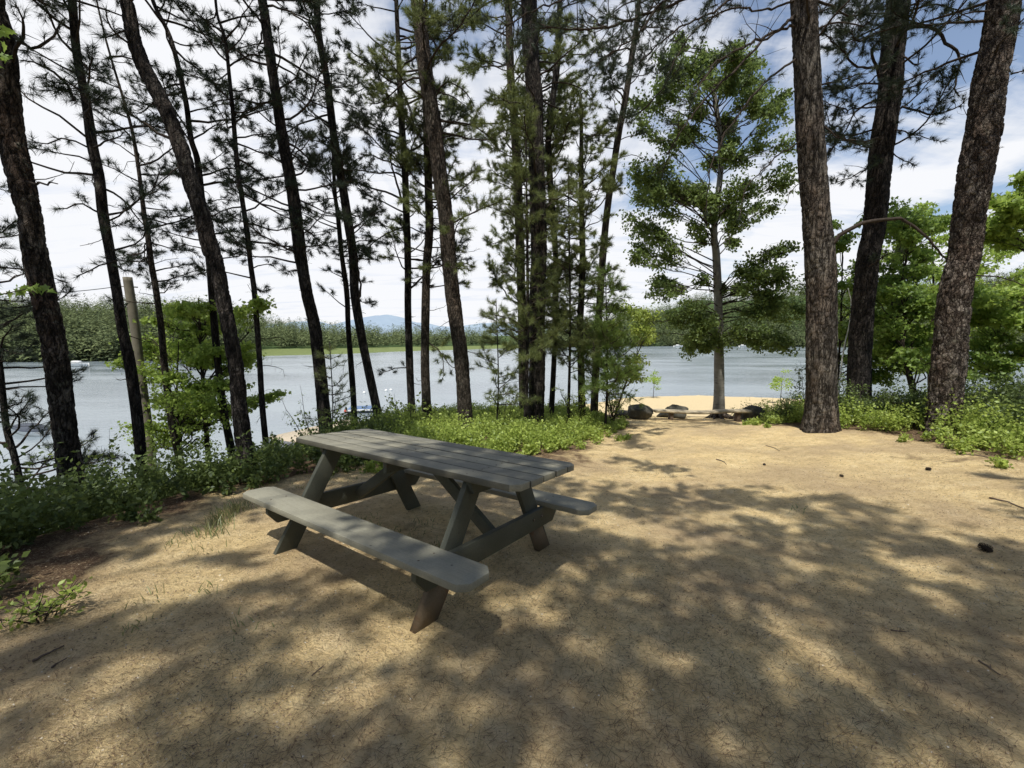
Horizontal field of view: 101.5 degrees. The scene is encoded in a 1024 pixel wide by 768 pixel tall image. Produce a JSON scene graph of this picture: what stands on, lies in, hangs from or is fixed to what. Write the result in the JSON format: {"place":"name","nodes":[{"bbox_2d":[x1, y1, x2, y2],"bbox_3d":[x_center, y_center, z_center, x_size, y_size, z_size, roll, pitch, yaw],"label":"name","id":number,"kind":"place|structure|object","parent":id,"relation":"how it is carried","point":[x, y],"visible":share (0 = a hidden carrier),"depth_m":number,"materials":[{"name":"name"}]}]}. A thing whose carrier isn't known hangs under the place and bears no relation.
{"place":"outdoors","nodes":[
{"label":"outdoors","id":0,"kind":"place"},
{"bbox_2d":[270,420,349,444],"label":"sandy beach","id":1,"kind":"structure","parent":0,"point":[287,436],"depth_m":30.15,"materials":[{"name":"beige sand"}]},
{"bbox_2d":[267,315,550,335],"bbox_3d":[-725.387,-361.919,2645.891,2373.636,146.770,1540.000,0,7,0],"label":"mountain","id":2,"kind":"structure","parent":0,"point":[384,322],"depth_m":2265.44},
{"bbox_2d":[0,395,1023,767],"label":"ground","id":3,"kind":"structure","parent":0,"point":[734,445],"depth_m":2.34,"materials":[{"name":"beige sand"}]},
{"bbox_2d":[0,24,62,299],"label":"maple sapling","id":4,"kind":"object","parent":3,"relation":"on","point":[5,57],"visible":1,"depth_m":3.43,"materials":[{"name":"green plant"}]},
{"bbox_2d":[0,575,92,630],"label":"shrub","id":5,"kind":"object","parent":3,"relation":"on","point":[51,604],"visible":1,"depth_m":2.20,"materials":[{"name":"green plant"}]},
{"bbox_2d":[32,645,63,661],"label":"twig","id":6,"kind":"object","parent":3,"relation":"on","point":[38,658],"visible":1,"depth_m":1.95,"materials":[{"name":"brown wood"}]},
{"bbox_2d":[0,0,96,525],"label":"pine tree","id":7,"kind":"object","parent":3,"relation":"on","point":[18,170],"visible":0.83,"depth_m":4.81,"materials":[{"name":"brown plant"}]},
{"bbox_2d":[0,181,125,499],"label":"pine tree","id":8,"kind":"object","parent":3,"relation":"on","point":[5,415],"visible":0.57,"depth_m":6.10,"materials":[{"name":"green plant"}]},
{"bbox_2d":[44,448,130,494],"bbox_3d":[-6.837,1.789,6.883,1.478,1.737,0.886,0,7,0],"label":"shrub","id":9,"kind":"object","parent":3,"relation":"on","point":[96,457],"visible":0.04,"depth_m":6.72,"materials":[{"name":"green plant"}]},
{"bbox_2d":[46,430,136,485],"bbox_3d":[-7.234,1.748,7.450,1.372,2.003,1.761,-2,7,-16],"label":"shrub","id":10,"kind":"object","parent":3,"relation":"on","point":[115,467],"visible":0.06,"depth_m":7.30,"materials":[{"name":"green plant"}]},
{"bbox_2d":[14,0,185,487],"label":"pine tree","id":11,"kind":"object","parent":3,"relation":"on","point":[79,69],"visible":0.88,"depth_m":5.86,"materials":[{"name":"green plant"}]},
{"bbox_2d":[121,277,156,472],"bbox_3d":[-7.521,0.424,8.511,0.309,5.082,0.190,-1,7,-8],"label":"trunk","id":12,"kind":"object","parent":3,"relation":"on","point":[132,310],"visible":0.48,"depth_m":8.31,"materials":[{"name":"brown wood"}]},
{"bbox_2d":[64,0,226,467],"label":"pine tree","id":13,"kind":"object","parent":3,"relation":"on","point":[147,260],"visible":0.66,"depth_m":7.86,"materials":[{"name":"green plant"}]},
{"bbox_2d":[84,0,255,479],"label":"pine tree","id":14,"kind":"object","parent":3,"relation":"on","point":[193,190],"visible":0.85,"depth_m":4.71,"materials":[{"name":"brown plant"}]},
{"bbox_2d":[108,332,252,455],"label":"maple tree","id":15,"kind":"object","parent":3,"relation":"on","point":[178,404],"visible":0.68,"depth_m":8.07,"materials":[{"name":"green plant"}]},
{"bbox_2d":[150,445,212,478],"bbox_3d":[-6.319,1.704,7.663,1.430,1.159,1.423,0,7,0],"label":"shrub","id":16,"kind":"object","parent":3,"relation":"on","point":[171,460],"visible":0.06,"depth_m":7.88,"materials":[{"name":"green plant"}]},
{"bbox_2d":[116,0,270,455],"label":"pine tree","id":17,"kind":"object","parent":3,"relation":"on","point":[171,91],"visible":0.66,"depth_m":7.61,"materials":[{"name":"green plant"}]},
{"bbox_2d":[104,294,291,454],"bbox_3d":[-6.014,0.385,8.545,4.494,4.266,2.194,1,7,12],"label":"maple tree","id":18,"kind":"object","parent":3,"relation":"on","point":[203,353],"visible":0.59,"depth_m":8.11,"materials":[{"name":"green plant"}]},
{"bbox_2d":[157,0,331,442],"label":"pine tree","id":19,"kind":"object","parent":3,"relation":"on","point":[233,143],"visible":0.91,"depth_m":6.93,"materials":[{"name":"green plant"}]},
{"bbox_2d":[252,432,283,450],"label":"shrub","id":20,"kind":"object","parent":3,"relation":"on","point":[271,438],"visible":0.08,"depth_m":6.29,"materials":[{"name":"green plant"}]},
{"bbox_2d":[194,0,364,432],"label":"pine tree","id":21,"kind":"object","parent":3,"relation":"on","point":[287,158],"visible":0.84,"depth_m":7.35,"materials":[{"name":"green plant"}]},
{"bbox_2d":[272,386,317,435],"bbox_3d":[-3.727,0.609,7.437,0.724,1.245,0.639,0,7,0],"label":"shrub","id":22,"kind":"object","parent":3,"relation":"on","point":[307,424],"visible":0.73,"depth_m":7.34,"materials":[{"name":"green plant"}]},
{"bbox_2d":[253,0,387,413],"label":"pine tree","id":23,"kind":"object","parent":3,"relation":"on","point":[334,149],"visible":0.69,"depth_m":8.48,"materials":[{"name":"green plant"}]},
{"bbox_2d":[303,341,356,432],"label":"young pine","id":24,"kind":"object","parent":3,"relation":"on","point":[339,392],"visible":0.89,"depth_m":7.02,"materials":[{"name":"green plant"}]},
{"bbox_2d":[300,77,380,422],"bbox_3d":[-3.694,-2.602,9.299,2.029,7.900,2.122,0,7,0],"label":"pine tree","id":25,"kind":"object","parent":3,"relation":"on","point":[365,250],"visible":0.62,"depth_m":9.05,"materials":[{"name":"green plant"}]},
{"bbox_2d":[368,403,414,431],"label":"shrub","id":26,"kind":"object","parent":3,"relation":"on","point":[390,407],"visible":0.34,"depth_m":7.73,"materials":[{"name":"green plant"}]},
{"bbox_2d":[326,0,474,415],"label":"pine tree","id":27,"kind":"object","parent":3,"relation":"on","point":[367,120],"visible":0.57,"depth_m":8.70,"materials":[{"name":"green plant"}]},
{"bbox_2d":[378,391,439,426],"bbox_3d":[-2.091,0.635,8.191,1.214,1.048,1.194,0,7,0],"label":"shrub","id":28,"kind":"object","parent":3,"relation":"on","point":[405,409],"visible":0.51,"depth_m":8.22,"materials":[{"name":"green plant"}]},
{"bbox_2d":[243,429,596,633],"bbox_3d":[-0.719,0.889,3.193,2.304,0.797,1.534,3,3,35],"label":"picnic table","id":29,"kind":"object","parent":3,"relation":"on","point":[451,563],"visible":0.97,"depth_m":2.81,"materials":[{"name":"grey paint"}]},
{"bbox_2d":[342,0,518,428],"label":"pine tree","id":30,"kind":"object","parent":3,"relation":"on","point":[428,94],"visible":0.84,"depth_m":8.08,"materials":[{"name":"green plant"}]},
{"bbox_2d":[376,0,486,420],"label":"pine tree","id":31,"kind":"object","parent":3,"relation":"on","point":[425,319],"visible":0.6,"depth_m":8.86,"materials":[{"name":"green plant"}]},
{"bbox_2d":[112,450,814,641],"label":"grass","id":32,"kind":"structure","parent":3,"relation":"on","point":[226,511],"depth_m":3.43,"materials":[{"name":"green plant"}]},
{"bbox_2d":[488,387,519,424],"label":"shrub","id":33,"kind":"object","parent":3,"relation":"on","point":[507,401],"visible":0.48,"depth_m":10.07,"materials":[{"name":"green plant"}]},
{"bbox_2d":[472,295,543,423],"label":"young pine","id":34,"kind":"object","parent":3,"relation":"on","point":[498,395],"visible":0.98,"depth_m":8.71,"materials":[{"name":"green plant"}]},
{"bbox_2d":[437,0,585,408],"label":"pine tree","id":35,"kind":"object","parent":3,"relation":"on","point":[473,67],"visible":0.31,"depth_m":10.79,"materials":[{"name":"green plant"}]},
{"bbox_2d":[0,363,1023,598],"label":"undergrowth","id":36,"kind":"object","parent":3,"relation":"on","point":[35,513],"visible":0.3,"depth_m":4.32,"materials":[{"name":"green plant"}]},
{"bbox_2d":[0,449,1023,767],"bbox_3d":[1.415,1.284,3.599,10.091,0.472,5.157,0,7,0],"label":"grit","id":37,"kind":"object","parent":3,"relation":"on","point":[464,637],"visible":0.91,"depth_m":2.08,"materials":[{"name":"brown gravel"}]},
{"bbox_2d":[447,0,603,426],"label":"pine tree","id":38,"kind":"object","parent":3,"relation":"on","point":[532,81],"visible":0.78,"depth_m":8.91,"materials":[{"name":"green plant"}]},
{"bbox_2d":[479,90,571,419],"bbox_3d":[0.237,-2.346,8.624,2.058,7.110,2.059,0,7,0],"label":"young pine","id":39,"kind":"object","parent":3,"relation":"on","point":[528,354],"visible":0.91,"depth_m":8.69,"materials":[{"name":"green plant"}]},
{"bbox_2d":[499,0,606,415],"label":"pine tree","id":40,"kind":"object","parent":3,"relation":"on","point":[548,131],"visible":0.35,"depth_m":9.81,"materials":[{"name":"green plant"}]},
{"bbox_2d":[551,385,591,421],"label":"shrub","id":41,"kind":"object","parent":3,"relation":"on","point":[581,409],"visible":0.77,"depth_m":10.05,"materials":[{"name":"green plant"}]},
{"bbox_2d":[524,154,620,422],"bbox_3d":[1.420,-2.066,9.951,1.887,6.464,2.139,-5,8,-36],"label":"young pine","id":42,"kind":"object","parent":3,"relation":"on","point":[572,343],"visible":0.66,"depth_m":9.74,"materials":[{"name":"green plant"}]},
{"bbox_2d":[520,95,628,416],"bbox_3d":[1.646,-2.808,10.091,2.857,8.072,2.858,-4,8,-29],"label":"pine tree","id":43,"kind":"object","parent":3,"relation":"on","point":[606,182],"visible":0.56,"depth_m":9.63,"materials":[{"name":"green plant"}]},
{"bbox_2d":[570,264,646,424],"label":"young pine","id":44,"kind":"object","parent":3,"relation":"on","point":[618,373],"visible":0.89,"depth_m":9.54,"materials":[{"name":"green plant"}]},
{"bbox_2d":[588,366,642,423],"bbox_3d":[2.579,0.222,10.773,1.476,1.614,1.101,-6,9,-40],"label":"shrub","id":45,"kind":"object","parent":3,"relation":"on","point":[610,408],"visible":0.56,"depth_m":10.68,"materials":[{"name":"green plant"}]},
{"bbox_2d":[614,409,628,417],"bbox_3d":[3.325,0.933,12.451,0.599,0.296,0.498,4,8,33],"label":"boulder","id":46,"kind":"object","parent":3,"relation":"on","point":[625,412],"visible":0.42,"depth_m":12.29,"materials":[{"name":"stone"}]},
{"bbox_2d":[583,300,663,422],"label":"maple tree","id":47,"kind":"object","parent":3,"relation":"on","point":[641,316],"visible":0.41,"depth_m":10.27,"materials":[{"name":"green plant"}]},
{"bbox_2d":[585,0,686,412],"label":"pine tree","id":48,"kind":"object","parent":3,"relation":"on","point":[623,114],"visible":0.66,"depth_m":10.42,"materials":[{"name":"green plant"}]},
{"bbox_2d":[628,404,652,419],"bbox_3d":[3.770,0.868,12.242,0.735,0.521,0.540,3,7,24],"label":"boulder","id":49,"kind":"object","parent":3,"relation":"on","point":[637,411],"visible":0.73,"depth_m":12.08,"materials":[{"name":"stone"}]},
{"bbox_2d":[643,369,661,397],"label":"sapling","id":50,"kind":"object","parent":3,"relation":"on","point":[654,380],"visible":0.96,"depth_m":50.41,"materials":[{"name":"green plant"}]},
{"bbox_2d":[300,383,1023,473],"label":"undergrowth","id":51,"kind":"object","parent":3,"relation":"on","point":[517,429],"visible":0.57,"depth_m":7.22,"materials":[{"name":"green plant"}]},
{"bbox_2d":[656,404,687,418],"bbox_3d":[4.911,0.922,12.769,0.938,0.612,0.501,2,7,15],"label":"boulder","id":52,"kind":"object","parent":3,"relation":"on","point":[677,415],"visible":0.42,"depth_m":12.65,"materials":[{"name":"stone"}]},
{"bbox_2d":[652,409,751,421],"bbox_3d":[5.521,0.967,12.194,2.780,0.452,0.314,0,7,0],"label":"plank bench","id":53,"kind":"object","parent":3,"relation":"on","point":[736,412],"visible":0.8,"depth_m":12.06,"materials":[{"name":"wood"}]},
{"bbox_2d":[472,0,945,432],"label":"pine tree","id":54,"kind":"object","parent":3,"relation":"on","point":[821,404],"visible":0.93,"depth_m":7.13,"materials":[{"name":"brown plant"}]},
{"bbox_2d":[615,30,805,419],"bbox_3d":[6.231,-4.550,12.175,6.784,11.546,3.126,0,7,0],"label":"pine tree","id":55,"kind":"object","parent":3,"relation":"on","point":[766,304],"visible":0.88,"depth_m":11.86,"materials":[{"name":"green plant"}]},
{"bbox_2d":[741,405,766,420],"bbox_3d":[7.248,0.933,12.470,0.855,0.632,0.754,0,7,0],"label":"boulder","id":56,"kind":"object","parent":3,"relation":"on","point":[754,409],"visible":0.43,"depth_m":12.22,"materials":[{"name":"stone"}]},
{"bbox_2d":[759,397,777,418],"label":"shrub","id":57,"kind":"object","parent":3,"relation":"on","point":[767,408],"visible":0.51,"depth_m":11.43,"materials":[{"name":"green plant"}]},
{"bbox_2d":[768,369,794,397],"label":"sapling","id":58,"kind":"object","parent":3,"relation":"on","point":[775,383],"visible":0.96,"depth_m":44.28,"materials":[{"name":"green plant"}]},
{"bbox_2d":[769,391,802,421],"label":"shrub","id":59,"kind":"object","parent":3,"relation":"on","point":[785,404],"visible":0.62,"depth_m":9.39,"materials":[{"name":"green plant"}]},
{"bbox_2d":[770,362,805,413],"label":"shrub","id":60,"kind":"object","parent":3,"relation":"on","point":[799,384],"visible":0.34,"depth_m":10.25,"materials":[{"name":"green plant"}]},
{"bbox_2d":[838,288,850,392],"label":"birch sapling","id":61,"kind":"object","parent":3,"relation":"on","point":[844,348],"visible":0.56,"depth_m":10.56,"materials":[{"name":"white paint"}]},
{"bbox_2d":[837,373,886,419],"bbox_3d":[6.930,0.279,8.604,1.266,1.070,1.137,0,7,0],"label":"shrub","id":62,"kind":"object","parent":3,"relation":"on","point":[854,391],"visible":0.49,"depth_m":8.65,"materials":[{"name":"green plant"}]},
{"bbox_2d":[803,219,930,389],"bbox_3d":[9.758,-1.719,11.485,4.291,5.968,2.209,0,7,0],"label":"maple tree","id":63,"kind":"object","parent":3,"relation":"on","point":[842,247],"visible":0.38,"depth_m":11.11,"materials":[{"name":"green plant"}]},
{"bbox_2d":[838,196,951,392],"bbox_3d":[9.562,-1.739,10.248,3.747,5.448,2.179,-3,7,-25],"label":"maple tree","id":64,"kind":"object","parent":3,"relation":"on","point":[894,291],"visible":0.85,"depth_m":9.62,"materials":[{"name":"green plant"}]},
{"bbox_2d":[867,386,926,422],"bbox_3d":[7.422,0.444,8.059,1.120,0.818,1.223,0,7,0],"label":"shrub","id":65,"kind":"object","parent":3,"relation":"on","point":[890,399],"visible":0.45,"depth_m":7.85,"materials":[{"name":"green plant"}]},
{"bbox_2d":[819,0,985,404],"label":"pine tree","id":66,"kind":"object","parent":3,"relation":"on","point":[884,130],"visible":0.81,"depth_m":8.48,"materials":[{"name":"brown plant"}]},
{"bbox_2d":[872,321,932,388],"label":"maple tree","id":67,"kind":"object","parent":3,"relation":"on","point":[880,349],"visible":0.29,"depth_m":10.55,"materials":[{"name":"green plant"}]},
{"bbox_2d":[838,200,1023,386],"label":"maple tree","id":68,"kind":"object","parent":3,"relation":"on","point":[943,239],"visible":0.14,"depth_m":11.44,"materials":[{"name":"green plant"}]},
{"bbox_2d":[862,0,1023,433],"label":"pine tree","id":69,"kind":"object","parent":3,"relation":"on","point":[1001,21],"visible":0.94,"depth_m":6.56,"materials":[{"name":"brown plant"}]},
{"bbox_2d":[978,543,992,552],"bbox_3d":[3.510,1.215,3.099,0.071,0.070,0.082,0,7,0],"label":"pine cone","id":70,"kind":"object","parent":3,"relation":"on","point":[987,548],"visible":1,"depth_m":3.08,"materials":[{"name":"brown wood"}]},
{"bbox_2d":[960,453,1010,466],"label":"twig","id":71,"kind":"object","parent":3,"relation":"on","point":[978,455],"visible":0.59,"depth_m":5.48,"materials":[{"name":"brown wood"}]},
{"bbox_2d":[978,660,1000,674],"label":"twig","id":72,"kind":"object","parent":3,"relation":"on","point":[980,661],"visible":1,"depth_m":2.01,"materials":[{"name":"brown wood"}]},
{"bbox_2d":[964,377,1023,413],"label":"shrub","id":73,"kind":"object","parent":3,"relation":"on","point":[984,386],"visible":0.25,"depth_m":7.23,"materials":[{"name":"green plant"}]},
{"bbox_2d":[966,285,1023,386],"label":"maple tree","id":74,"kind":"object","parent":3,"relation":"on","point":[984,359],"visible":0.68,"depth_m":9.33,"materials":[{"name":"green plant"}]},
{"bbox_2d":[971,169,1023,361],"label":"maple tree","id":75,"kind":"object","parent":3,"relation":"on","point":[1004,224],"visible":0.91,"depth_m":8.33,"materials":[{"name":"green plant"}]},
{"bbox_2d":[989,497,1023,507],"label":"twig","id":76,"kind":"object","parent":3,"relation":"on","point":[1005,501],"visible":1,"depth_m":3.97,"materials":[{"name":"brown wood"}]},
{"bbox_2d":[0,346,1023,498],"bbox_3d":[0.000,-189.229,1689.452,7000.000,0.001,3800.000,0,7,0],"label":"lake water","id":77,"kind":"structure","parent":0,"point":[101,398],"depth_m":65.23,"materials":[{"name":"liquid"}]},
{"bbox_2d":[11,423,49,435],"bbox_3d":[-37.621,3.569,32.799,4.400,0.775,1.602,4,8,28],"label":"covered boat","id":78,"kind":"object","parent":77,"relation":"on","point":[23,429],"visible":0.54,"depth_m":32.04,"materials":[{"name":"white paint"}]},
{"bbox_2d":[71,361,88,366],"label":"motor boat","id":79,"kind":"object","parent":77,"relation":"on","point":[76,364],"visible":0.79,"depth_m":102.50,"materials":[{"name":"white paint"}]},
{"bbox_2d":[344,406,372,413],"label":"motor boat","id":80,"kind":"object","parent":77,"relation":"on","point":[359,409],"visible":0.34,"depth_m":41.20,"materials":[{"name":"white paint"}]},
{"bbox_2d":[0,0,1023,328],"label":"sky","id":81,"kind":"structure","parent":0,"point":[933,180],"materials":[{"name":"white"}]},
{"bbox_2d":[21,283,1022,359],"bbox_3d":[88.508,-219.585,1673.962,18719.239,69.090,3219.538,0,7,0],"label":"hills","id":82,"kind":"structure","parent":0,"point":[271,350],"depth_m":251.22,"materials":[{"name":"green plant"}]},
{"bbox_2d":[0,265,1023,361],"bbox_3d":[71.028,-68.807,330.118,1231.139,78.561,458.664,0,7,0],"label":"forest","id":83,"kind":"object","parent":82,"relation":"on","point":[91,334],"visible":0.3,"depth_m":249.62,"materials":[{"name":"green plant"}]}
]}

